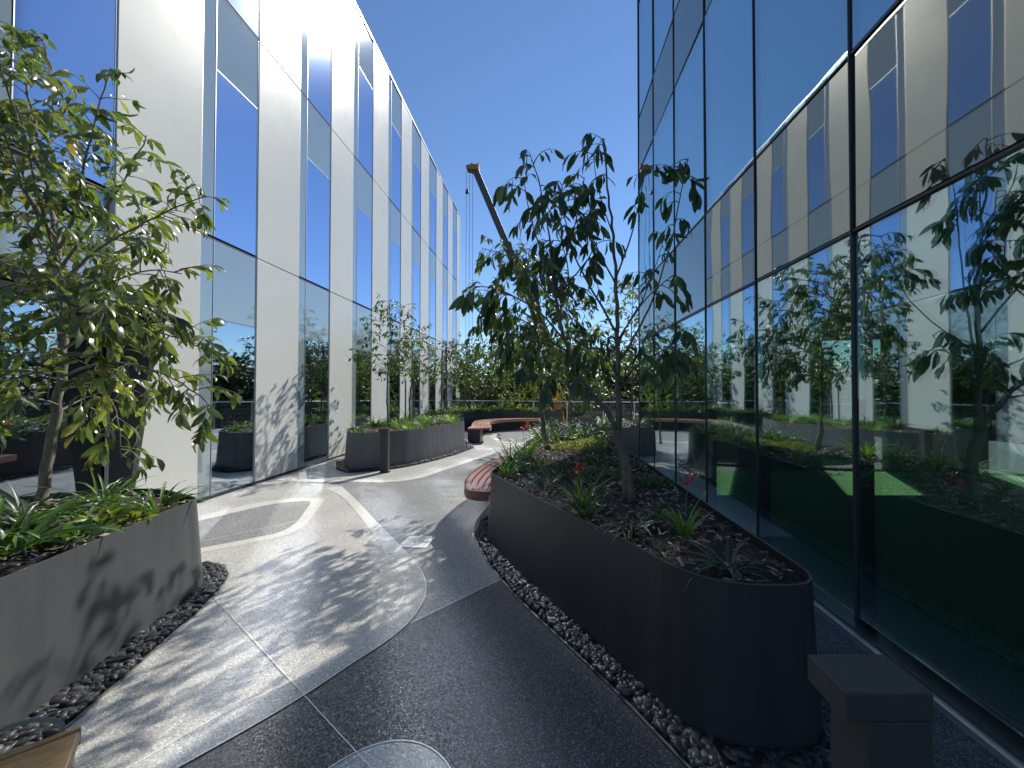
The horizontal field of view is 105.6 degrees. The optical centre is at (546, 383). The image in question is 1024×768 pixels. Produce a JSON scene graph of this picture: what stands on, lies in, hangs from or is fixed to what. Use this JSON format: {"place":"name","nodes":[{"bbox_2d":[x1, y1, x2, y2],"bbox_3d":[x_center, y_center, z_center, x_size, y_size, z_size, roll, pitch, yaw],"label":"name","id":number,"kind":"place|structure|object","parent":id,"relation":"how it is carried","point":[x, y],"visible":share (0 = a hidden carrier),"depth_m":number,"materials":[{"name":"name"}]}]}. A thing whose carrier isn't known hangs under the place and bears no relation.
{"place":"outdoors","nodes":[
{"label":"outdoors","id":0,"kind":"place"},
{"bbox_2d":[65,480,406,767],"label":"beige paving","id":1,"kind":"structure","parent":0,"point":[325,582],"depth_m":2.61,"materials":[{"name":"beige concrete"}]},
{"bbox_2d":[0,561,228,754],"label":"river pebbles","id":2,"kind":"object","parent":1,"relation":"on","point":[75,698],"visible":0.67,"depth_m":2.14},
{"bbox_2d":[0,488,202,733],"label":"planter","id":3,"kind":"object","parent":2,"relation":"on","point":[68,618],"visible":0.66,"depth_m":2.18,"materials":[{"name":"grey paint"}]},
{"bbox_2d":[0,491,189,577],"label":"bark mulch","id":4,"kind":"object","parent":3,"relation":"in","point":[11,564],"visible":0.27,"depth_m":2.27,"materials":[{"name":"wood"}]},
{"bbox_2d":[0,491,111,543],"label":"strap leaf plant","id":5,"kind":"object","parent":4,"relation":"on","point":[12,533],"visible":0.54,"depth_m":2.39,"materials":[{"name":"green plant"}]},
{"bbox_2d":[0,491,130,560],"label":"strap leaf plant","id":6,"kind":"object","parent":4,"relation":"on","point":[39,528],"visible":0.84,"depth_m":2.23,"materials":[{"name":"green plant"}]},
{"bbox_2d":[0,481,133,529],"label":"strap leaf plant","id":7,"kind":"object","parent":4,"relation":"on","point":[17,502],"visible":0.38,"depth_m":2.60,"materials":[{"name":"green plant"}]},
{"bbox_2d":[33,517,117,550],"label":"ground cover plant","id":8,"kind":"object","parent":4,"relation":"on","point":[67,536],"visible":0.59,"depth_m":2.31,"materials":[{"name":"green plant"}]},
{"bbox_2d":[3,474,165,527],"bbox_3d":[-3.132,0.830,2.689,0.680,0.309,0.735,0,-1,24],"label":"strap leaf plant","id":9,"kind":"object","parent":4,"relation":"on","point":[72,513],"visible":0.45,"depth_m":2.60,"materials":[{"name":"green plant"}]},
{"bbox_2d":[23,469,159,512],"bbox_3d":[-3.555,0.884,3.049,0.753,0.388,0.907,1,-1,-43],"label":"strap leaf plant","id":10,"kind":"object","parent":4,"relation":"on","point":[95,489],"visible":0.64,"depth_m":3.12,"materials":[{"name":"green plant"}]},
{"bbox_2d":[60,503,160,534],"bbox_3d":[-2.925,0.890,2.605,0.511,0.158,0.452,0,-1,0],"label":"ground cover plant","id":11,"kind":"object","parent":4,"relation":"on","point":[116,511],"visible":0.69,"depth_m":2.59,"materials":[{"name":"green plant"}]},
{"bbox_2d":[0,21,241,510],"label":"young tree","id":12,"kind":"object","parent":4,"relation":"on","point":[96,326],"visible":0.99,"depth_m":2.80,"materials":[{"name":"green plant"}]},
{"bbox_2d":[74,480,207,512],"bbox_3d":[-3.006,0.918,2.947,0.702,0.306,0.877,0,-1,12],"label":"strap leaf plant","id":13,"kind":"object","parent":4,"relation":"on","point":[152,503],"visible":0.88,"depth_m":2.98,"materials":[{"name":"green plant"}]},
{"bbox_2d":[57,568,228,733],"bbox_3d":[-3.247,1.613,1.579,2.415,0.001,3.982,0,-1,0],"label":"edging strip","id":14,"kind":"object","parent":2,"relation":"on","point":[80,714],"visible":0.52,"depth_m":2.26,"materials":[{"name":"silver metal"}]},
{"bbox_2d":[198,498,323,552],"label":"inset border paving","id":15,"kind":"structure","parent":1,"relation":"on","point":[309,512],"depth_m":4.89,"materials":[{"name":"beige concrete"}]},
{"bbox_2d":[198,501,309,547],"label":"inset grey paving","id":16,"kind":"structure","parent":15,"relation":"on","point":[255,520],"depth_m":4.67,"materials":[{"name":"grey concrete"}]},
{"bbox_2d":[129,488,425,767],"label":"band paving","id":17,"kind":"structure","parent":1,"relation":"on","point":[204,737],"depth_m":2.04,"materials":[{"name":"grey concrete"}]},
{"bbox_2d":[325,486,406,553],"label":"band cream paving","id":18,"kind":"structure","parent":17,"relation":"on","point":[389,544],"depth_m":4.56,"materials":[{"name":"beige concrete"}]},
{"bbox_2d":[398,536,435,547],"bbox_3d":[-1.355,1.670,4.074,0.290,0.026,0.290,0,-1,4],"label":"access cover","id":19,"kind":"object","parent":17,"relation":"in","point":[413,541],"visible":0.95,"depth_m":4.06,"materials":[{"name":"silver metal"}]},
{"bbox_2d":[176,491,425,767],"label":"paving strip","id":20,"kind":"object","parent":1,"relation":"on","point":[337,672],"visible":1,"depth_m":2.22,"materials":[{"name":"silver metal"}]},
{"bbox_2d":[280,430,518,479],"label":"beige paving","id":21,"kind":"structure","parent":0,"point":[326,470],"depth_m":7.80,"materials":[{"name":"beige concrete"}]},
{"bbox_2d":[378,428,390,472],"bbox_3d":[-3.140,1.286,7.536,0.200,0.855,0.134,0,-1,0],"label":"bollard light","id":22,"kind":"object","parent":21,"relation":"on","point":[384,450],"visible":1,"depth_m":7.49,"materials":[{"name":"paint"}]},
{"bbox_2d":[273,443,523,481],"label":"stripe paving","id":23,"kind":"structure","parent":21,"relation":"on","point":[395,480],"depth_m":7.00,"materials":[{"name":"white concrete"}]},
{"bbox_2d":[335,441,473,472],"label":"river pebbles","id":24,"kind":"object","parent":21,"relation":"on","point":[341,465],"visible":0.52,"depth_m":8.31,"materials":[{"name":"grey gravel"}]},
{"bbox_2d":[344,416,465,468],"bbox_3d":[-3.344,1.384,10.140,2.282,0.750,4.978,0,-1,0],"label":"planter","id":25,"kind":"object","parent":24,"relation":"on","point":[362,450],"visible":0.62,"depth_m":8.26,"materials":[{"name":"grey paint"}]},
{"bbox_2d":[350,416,461,432],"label":"bark mulch","id":26,"kind":"object","parent":25,"relation":"in","point":[394,428],"visible":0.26,"depth_m":9.08,"materials":[{"name":"wood"}]},
{"bbox_2d":[348,293,433,427],"bbox_3d":[-3.607,-0.517,9.336,1.952,3.099,1.722,0,-1,0],"label":"young tree","id":27,"kind":"object","parent":26,"relation":"on","point":[391,366],"visible":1,"depth_m":9.15,"materials":[{"name":"green plant"}]},
{"bbox_2d":[383,322,439,422],"bbox_3d":[-3.731,-0.286,10.513,1.330,2.672,1.616,1,-1,-33],"label":"young tree","id":28,"kind":"object","parent":26,"relation":"on","point":[415,361],"visible":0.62,"depth_m":10.40,"materials":[{"name":"green plant"}]},
{"bbox_2d":[422,338,474,415],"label":"young tree","id":29,"kind":"object","parent":26,"relation":"on","point":[457,352],"visible":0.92,"depth_m":11.96,"materials":[{"name":"green plant"}]},
{"bbox_2d":[467,418,539,442],"bbox_3d":[-1.845,1.587,13.986,1.903,0.462,4.858,0,-1,21],"label":"timber bench","id":30,"kind":"object","parent":21,"relation":"on","point":[477,429],"visible":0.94,"depth_m":14.93,"materials":[{"name":"brown wood"}]},
{"bbox_2d":[490,429,592,442],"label":"border paving","id":31,"kind":"structure","parent":21,"relation":"on","point":[493,436],"depth_m":13.04,"materials":[{"name":"grey concrete"}]},
{"bbox_2d":[496,430,539,441],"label":"grey paving","id":32,"kind":"structure","parent":31,"relation":"on","point":[514,435],"depth_m":13.31,"materials":[{"name":"grey concrete"}]},
{"bbox_2d":[355,0,637,386],"label":"sky","id":33,"kind":"structure","parent":0,"point":[485,83],"materials":[{"name":"blue"}]},
{"bbox_2d":[179,580,1008,767],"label":"charcoal paving","id":34,"kind":"structure","parent":0,"point":[499,674],"depth_m":1.94,"materials":[{"name":"grey concrete"}]},
{"bbox_2d":[0,717,80,767],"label":"timber stool","id":35,"kind":"object","parent":34,"relation":"on","point":[59,749],"visible":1,"depth_m":1.24,"materials":[{"name":"wood"}]},
{"bbox_2d":[331,741,448,767],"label":"oval paving","id":36,"kind":"structure","parent":34,"relation":"on","point":[400,754],"depth_m":1.69,"materials":[{"name":"stone"}]},
{"bbox_2d":[808,654,933,767],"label":"bollard light","id":37,"kind":"object","parent":34,"relation":"on","point":[882,710],"visible":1,"depth_m":0.94,"materials":[{"name":"paint"}]},
{"bbox_2d":[271,427,1009,767],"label":"terrace","id":38,"kind":"structure","parent":0,"point":[449,559],"depth_m":4.68,"materials":[{"name":"grey stone"}]},
{"bbox_2d":[0,0,460,502],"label":"office building","id":39,"kind":"structure","parent":38,"relation":"on","point":[288,130],"depth_m":6.67,"materials":[{"name":"white metal"}]},
{"bbox_2d":[0,279,103,497],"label":"window","id":40,"kind":"structure","parent":39,"relation":"in","point":[20,460],"depth_m":3.82,"materials":[{"name":"blue"}]},
{"bbox_2d":[0,0,116,186],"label":"window","id":41,"kind":"structure","parent":39,"relation":"in","point":[86,30],"depth_m":4.08,"materials":[{"name":"blue glass"}]},
{"bbox_2d":[197,234,255,498],"bbox_3d":[-4.992,-0.249,6.075,0.056,3.808,1.074,0,-1,0],"label":"window","id":42,"kind":"structure","parent":39,"relation":"in","point":[227,464],"depth_m":6.07,"materials":[{"name":"blue glass"}]},
{"bbox_2d":[201,0,258,255],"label":"window","id":43,"kind":"structure","parent":39,"relation":"in","point":[230,50],"depth_m":6.10,"materials":[{"name":"blue glass"}]},
{"bbox_2d":[226,0,259,37],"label":"window","id":44,"kind":"structure","parent":39,"relation":"in","point":[247,10],"depth_m":6.49,"materials":[{"name":"blue glass"}]},
{"bbox_2d":[297,279,329,467],"bbox_3d":[-4.992,-0.214,8.299,0.056,3.808,1.104,0,-1,0],"label":"window","id":45,"kind":"structure","parent":39,"relation":"in","point":[313,320],"depth_m":8.25,"materials":[{"name":"blue glass"}]},
{"bbox_2d":[299,93,330,289],"bbox_3d":[-4.992,-4.033,8.359,0.056,3.728,1.104,0,-1,0],"label":"window","id":46,"kind":"structure","parent":39,"relation":"in","point":[315,135],"depth_m":8.32,"materials":[{"name":"blue glass"}]},
{"bbox_2d":[301,0,331,126],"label":"window","id":47,"kind":"structure","parent":39,"relation":"in","point":[316,22],"depth_m":8.42,"materials":[{"name":"blue glass"}]},
{"bbox_2d":[352,303,371,426],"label":"window","id":48,"kind":"structure","parent":39,"relation":"in","point":[361,378],"depth_m":10.38,"materials":[{"name":"blue glass"}]},
{"bbox_2d":[353,158,372,308],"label":"window","id":49,"kind":"structure","parent":39,"relation":"in","point":[362,182],"depth_m":10.49,"materials":[{"name":"blue glass"}]},
{"bbox_2d":[353,7,372,176],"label":"window","id":50,"kind":"structure","parent":39,"relation":"in","point":[363,49],"depth_m":10.55,"materials":[{"name":"blue glass"}]},
{"bbox_2d":[387,319,399,419],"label":"window","id":51,"kind":"structure","parent":39,"relation":"in","point":[394,385],"depth_m":12.62,"materials":[{"name":"blue glass"}]},
{"bbox_2d":[387,199,400,321],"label":"window","id":52,"kind":"structure","parent":39,"relation":"in","point":[394,216],"depth_m":12.70,"materials":[{"name":"blue glass"}]},
{"bbox_2d":[388,75,401,211],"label":"window","id":53,"kind":"structure","parent":39,"relation":"in","point":[394,146],"depth_m":12.70,"materials":[{"name":"blue glass"}]},
{"bbox_2d":[411,330,419,415],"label":"window","id":54,"kind":"structure","parent":39,"relation":"in","point":[417,384],"depth_m":14.86,"materials":[{"name":"blue glass"}]},
{"bbox_2d":[411,228,419,329],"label":"window","id":55,"kind":"structure","parent":39,"relation":"in","point":[415,239],"depth_m":14.74,"materials":[{"name":"blue glass"}]},
{"bbox_2d":[412,122,420,235],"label":"window","id":56,"kind":"structure","parent":39,"relation":"in","point":[416,140],"depth_m":14.86,"materials":[{"name":"blue glass"}]},
{"bbox_2d":[428,337,435,411],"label":"window","id":57,"kind":"structure","parent":39,"relation":"in","point":[431,388],"depth_m":16.80,"materials":[{"name":"blue glass"}]},
{"bbox_2d":[428,249,435,338],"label":"window","id":58,"kind":"structure","parent":39,"relation":"in","point":[432,258],"depth_m":16.95,"materials":[{"name":"blue glass"}]},
{"bbox_2d":[429,156,435,254],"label":"window","id":59,"kind":"structure","parent":39,"relation":"in","point":[432,170],"depth_m":16.95,"materials":[{"name":"blue glass"}]},
{"bbox_2d":[442,264,446,343],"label":"window","id":60,"kind":"structure","parent":39,"relation":"in","point":[444,271],"depth_m":18.95,"materials":[{"name":"blue glass"}]},
{"bbox_2d":[442,184,447,268],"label":"window","id":61,"kind":"structure","parent":39,"relation":"in","point":[445,194],"depth_m":19.14,"materials":[{"name":"blue glass"}]},
{"bbox_2d":[452,204,456,279],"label":"window","id":62,"kind":"structure","parent":39,"relation":"in","point":[454,250],"depth_m":21.02,"materials":[{"name":"blue glass"}]},
{"bbox_2d":[422,410,562,430],"bbox_3d":[-1.951,1.492,16.047,5.398,0.720,3.690,0,-1,0],"label":"planter","id":63,"kind":"object","parent":38,"relation":"on","point":[469,419],"visible":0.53,"depth_m":15.93,"materials":[{"name":"grey paint"}]},
{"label":"bark mulch","id":64,"kind":"object","parent":63,"relation":"in","visible":0},
{"bbox_2d":[444,332,494,410],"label":"young tree","id":65,"kind":"object","parent":64,"relation":"on","point":[472,361],"visible":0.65,"depth_m":16.83,"materials":[{"name":"green plant"}]},
{"bbox_2d":[474,315,536,407],"bbox_3d":[-1.800,-0.890,17.003,2.794,4.180,3.167,0,-1,27],"label":"young tree","id":66,"kind":"object","parent":64,"relation":"on","point":[496,376],"visible":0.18,"depth_m":16.82,"materials":[{"name":"green plant"}]},
{"bbox_2d":[598,419,638,456],"bbox_3d":[4.682,1.415,10.526,6.736,0.700,3.353,0,-1,0],"label":"planter","id":67,"kind":"object","parent":38,"relation":"on","point":[631,437],"visible":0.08,"depth_m":9.25,"materials":[{"name":"grey paint"}]},
{"bbox_2d":[600,421,638,427],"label":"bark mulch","id":68,"kind":"object","parent":67,"relation":"in","point":[624,424],"visible":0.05,"depth_m":10.42,"materials":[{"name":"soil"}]},
{"bbox_2d":[582,274,638,422],"bbox_3d":[2.408,-1.120,10.967,2.743,4.475,2.715,0,-1,24],"label":"young tree","id":69,"kind":"object","parent":68,"relation":"on","point":[610,312],"visible":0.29,"depth_m":11.02,"materials":[{"name":"green plant"}]},
{"bbox_2d":[474,514,830,767],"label":"river pebbles","id":70,"kind":"object","parent":38,"relation":"on","point":[696,747],"visible":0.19,"depth_m":1.88,"materials":[{"name":"grey gravel"}]},
{"bbox_2d":[474,522,690,767],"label":"edging strip","id":71,"kind":"object","parent":70,"relation":"on","point":[642,717],"visible":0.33,"depth_m":2.14,"materials":[{"name":"silver metal"}]},
{"bbox_2d":[488,433,821,749],"bbox_3d":[0.338,1.318,5.278,1.925,0.730,7.186,0,-1,0],"label":"planter","id":72,"kind":"object","parent":70,"relation":"on","point":[718,659],"visible":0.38,"depth_m":1.87,"materials":[{"name":"grey paint"}]},
{"bbox_2d":[464,454,511,500],"bbox_3d":[-0.760,1.276,5.624,0.498,0.104,2.575,0,-1,6],"label":"timber bench","id":73,"kind":"object","parent":72,"relation":"attached to","point":[481,475],"visible":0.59,"depth_m":4.78,"materials":[{"name":"brown wood"}]},
{"bbox_2d":[495,432,803,583],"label":"bark mulch","id":74,"kind":"object","parent":72,"relation":"in","point":[712,532],"visible":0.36,"depth_m":2.69,"materials":[{"name":"bark wood chips"}]},
{"bbox_2d":[478,445,540,474],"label":"strap leaf plant","id":75,"kind":"object","parent":74,"relation":"on","point":[508,468],"visible":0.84,"depth_m":4.21,"materials":[{"name":"green plant"}]},
{"bbox_2d":[462,235,637,449],"bbox_3d":[0.020,-0.578,5.841,2.643,3.147,2.263,0,-1,0],"label":"young tree","id":76,"kind":"object","parent":74,"relation":"on","point":[533,329],"visible":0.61,"depth_m":5.76,"materials":[{"name":"green plant"}]},
{"bbox_2d":[545,460,593,476],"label":"ground cover plant","id":77,"kind":"object","parent":74,"relation":"on","point":[561,464],"visible":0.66,"depth_m":4.29,"materials":[{"name":"green plant"}]},
{"bbox_2d":[449,133,710,503],"bbox_3d":[0.273,-0.547,3.169,2.065,3.059,1.112,0,-1,0],"label":"young tree","id":78,"kind":"object","parent":74,"relation":"on","point":[552,266],"visible":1,"depth_m":3.08,"materials":[{"name":"green plant"}]},
{"bbox_2d":[551,482,613,518],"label":"strap leaf plant","id":79,"kind":"object","parent":74,"relation":"on","point":[590,507],"visible":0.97,"depth_m":2.77,"materials":[{"name":"green plant"}]},
{"bbox_2d":[551,469,622,509],"bbox_3d":[0.314,0.796,2.997,0.542,0.332,0.591,0,-1,14],"label":"strap leaf plant","id":80,"kind":"object","parent":74,"relation":"on","point":[582,497],"visible":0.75,"depth_m":2.95,"materials":[{"name":"green plant"}]},
{"bbox_2d":[568,465,621,484],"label":"ground cover plant","id":81,"kind":"object","parent":74,"relation":"on","point":[588,470],"visible":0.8,"depth_m":3.92,"materials":[{"name":"green plant"}]},
{"bbox_2d":[572,452,619,467],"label":"ground cover plant","id":82,"kind":"object","parent":74,"relation":"on","point":[606,458],"visible":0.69,"depth_m":4.66,"materials":[{"name":"green plant"}]},
{"bbox_2d":[588,508,669,544],"bbox_3d":[0.523,0.955,2.451,0.583,0.223,0.536,0,-1,6],"label":"strap leaf plant","id":83,"kind":"object","parent":74,"relation":"on","point":[638,524],"visible":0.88,"depth_m":2.49,"materials":[{"name":"green plant"}]},
{"bbox_2d":[633,473,676,492],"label":"ground cover plant","id":84,"kind":"object","parent":74,"relation":"on","point":[652,480],"visible":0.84,"depth_m":3.61,"materials":[{"name":"green plant"}]},
{"bbox_2d":[641,494,713,537],"bbox_3d":[0.806,0.821,2.441,0.470,0.265,0.285,-1,-1,36],"label":"strap leaf plant","id":85,"kind":"object","parent":74,"relation":"on","point":[687,531],"visible":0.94,"depth_m":2.42,"materials":[{"name":"green plant"}]},
{"bbox_2d":[668,535,792,606],"bbox_3d":[0.920,0.907,1.949,0.590,0.250,0.577,0,-1,23],"label":"strap leaf plant","id":86,"kind":"object","parent":74,"relation":"on","point":[729,569],"visible":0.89,"depth_m":1.95,"materials":[{"name":"green plant"}]},
{"bbox_2d":[637,0,1023,767],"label":"office building","id":87,"kind":"structure","parent":38,"relation":"on","point":[843,422],"depth_m":2.54,"materials":[{"name":"black metal"}]},
{"bbox_2d":[638,0,651,114],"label":"window","id":88,"kind":"structure","parent":87,"relation":"in","point":[645,6],"depth_m":8.16,"materials":[{"name":"blue glass"}]},
{"bbox_2d":[639,83,652,285],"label":"window","id":89,"kind":"structure","parent":87,"relation":"in","point":[645,120],"depth_m":8.00,"materials":[{"name":"blue glass"}]},
{"bbox_2d":[639,278,653,466],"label":"window","id":90,"kind":"structure","parent":87,"relation":"in","point":[647,391],"depth_m":7.99,"materials":[{"name":"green glass"}]},
{"bbox_2d":[653,0,671,70],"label":"window","id":91,"kind":"structure","parent":87,"relation":"in","point":[662,9],"depth_m":7.02,"materials":[{"name":"blue glass"}]},
{"bbox_2d":[653,24,673,268],"bbox_3d":[2.082,-4.063,6.865,0.030,3.740,1.160,0,-1,0],"label":"window","id":92,"kind":"structure","parent":87,"relation":"in","point":[663,75],"depth_m":6.84,"materials":[{"name":"blue glass"}]},
{"bbox_2d":[654,251,674,480],"bbox_3d":[2.082,-0.273,6.805,0.032,3.760,1.160,0,-1,0],"label":"window","id":93,"kind":"structure","parent":87,"relation":"in","point":[664,403],"depth_m":6.77,"materials":[{"name":"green glass"}]},
{"bbox_2d":[674,0,703,246],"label":"window","id":94,"kind":"structure","parent":87,"relation":"in","point":[688,17],"depth_m":5.63,"materials":[{"name":"blue glass"}]},
{"bbox_2d":[675,218,705,501],"bbox_3d":[2.082,-0.292,5.605,0.034,3.760,1.160,0,-1,0],"label":"window","id":95,"kind":"structure","parent":87,"relation":"in","point":[689,261],"depth_m":5.48,"materials":[{"name":"blue glass"}]},
{"bbox_2d":[704,0,752,211],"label":"window","id":96,"kind":"structure","parent":87,"relation":"in","point":[727,23],"depth_m":4.43,"materials":[{"name":"blue glass"}]},
{"bbox_2d":[706,165,755,534],"bbox_3d":[2.082,-0.311,4.405,0.025,3.760,1.160,0,-1,0],"label":"window","id":97,"kind":"structure","parent":87,"relation":"in","point":[730,323],"depth_m":4.31,"materials":[{"name":"blue glass"}]},
{"bbox_2d":[755,0,846,155],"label":"window","id":98,"kind":"structure","parent":87,"relation":"in","point":[799,44],"depth_m":3.28,"materials":[{"name":"blue glass"}]},
{"bbox_2d":[756,62,853,612],"bbox_3d":[2.082,-0.330,3.206,0.027,3.760,1.160,0,-1,0],"label":"window","id":99,"kind":"structure","parent":87,"relation":"in","point":[804,308],"depth_m":3.06,"materials":[{"name":"blue glass"}]},
{"bbox_2d":[852,0,896,48],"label":"window","id":100,"kind":"structure","parent":87,"relation":"in","point":[865,13],"depth_m":2.51,"materials":[{"name":"blue glass"}]},
{"bbox_2d":[854,0,1023,736],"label":"window","id":101,"kind":"structure","parent":87,"relation":"in","point":[939,85],"depth_m":2.01,"materials":[{"name":"blue glass"}]},
{"label":"ground","id":102,"kind":"structure","parent":0,"visible":0},
{"bbox_2d":[450,343,519,408],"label":"young tree","id":103,"kind":"object","parent":102,"relation":"on","point":[493,392],"visible":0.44,"depth_m":21.29,"materials":[{"name":"green plant"}]},
{"bbox_2d":[465,163,563,387],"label":"mobile crane","id":104,"kind":"object","parent":102,"relation":"on","point":[472,168],"visible":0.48,"depth_m":59.94,"materials":[{"name":"orange paint"}]},
{"bbox_2d":[497,336,583,418],"bbox_3d":[-0.146,1.964,19.522,3.994,8.905,4.117,1,-1,-38],"label":"young tree","id":105,"kind":"object","parent":102,"relation":"on","point":[535,394],"visible":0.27,"depth_m":19.35,"materials":[{"name":"green plant"}]},
{"bbox_2d":[460,328,638,426],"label":"woodland","id":106,"kind":"object","parent":102,"relation":"on","point":[626,379],"visible":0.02,"depth_m":24.73,"materials":[{"name":"green plant"}]},
{"bbox_2d":[562,345,638,425],"bbox_3d":[2.612,2.178,20.394,4.314,8.496,4.146,0,-1,0],"label":"young tree","id":107,"kind":"object","parent":102,"relation":"on","point":[600,390],"visible":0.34,"depth_m":19.79,"materials":[{"name":"green plant"}]},
{"bbox_2d":[573,400,638,426],"bbox_3d":[13.200,3.863,19.897,23.600,6.100,0.130,0,-1,0],"label":"slat fence","id":108,"kind":"object","parent":102,"relation":"on","point":[611,409],"visible":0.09,"depth_m":19.96,"materials":[{"name":"grey metal"}]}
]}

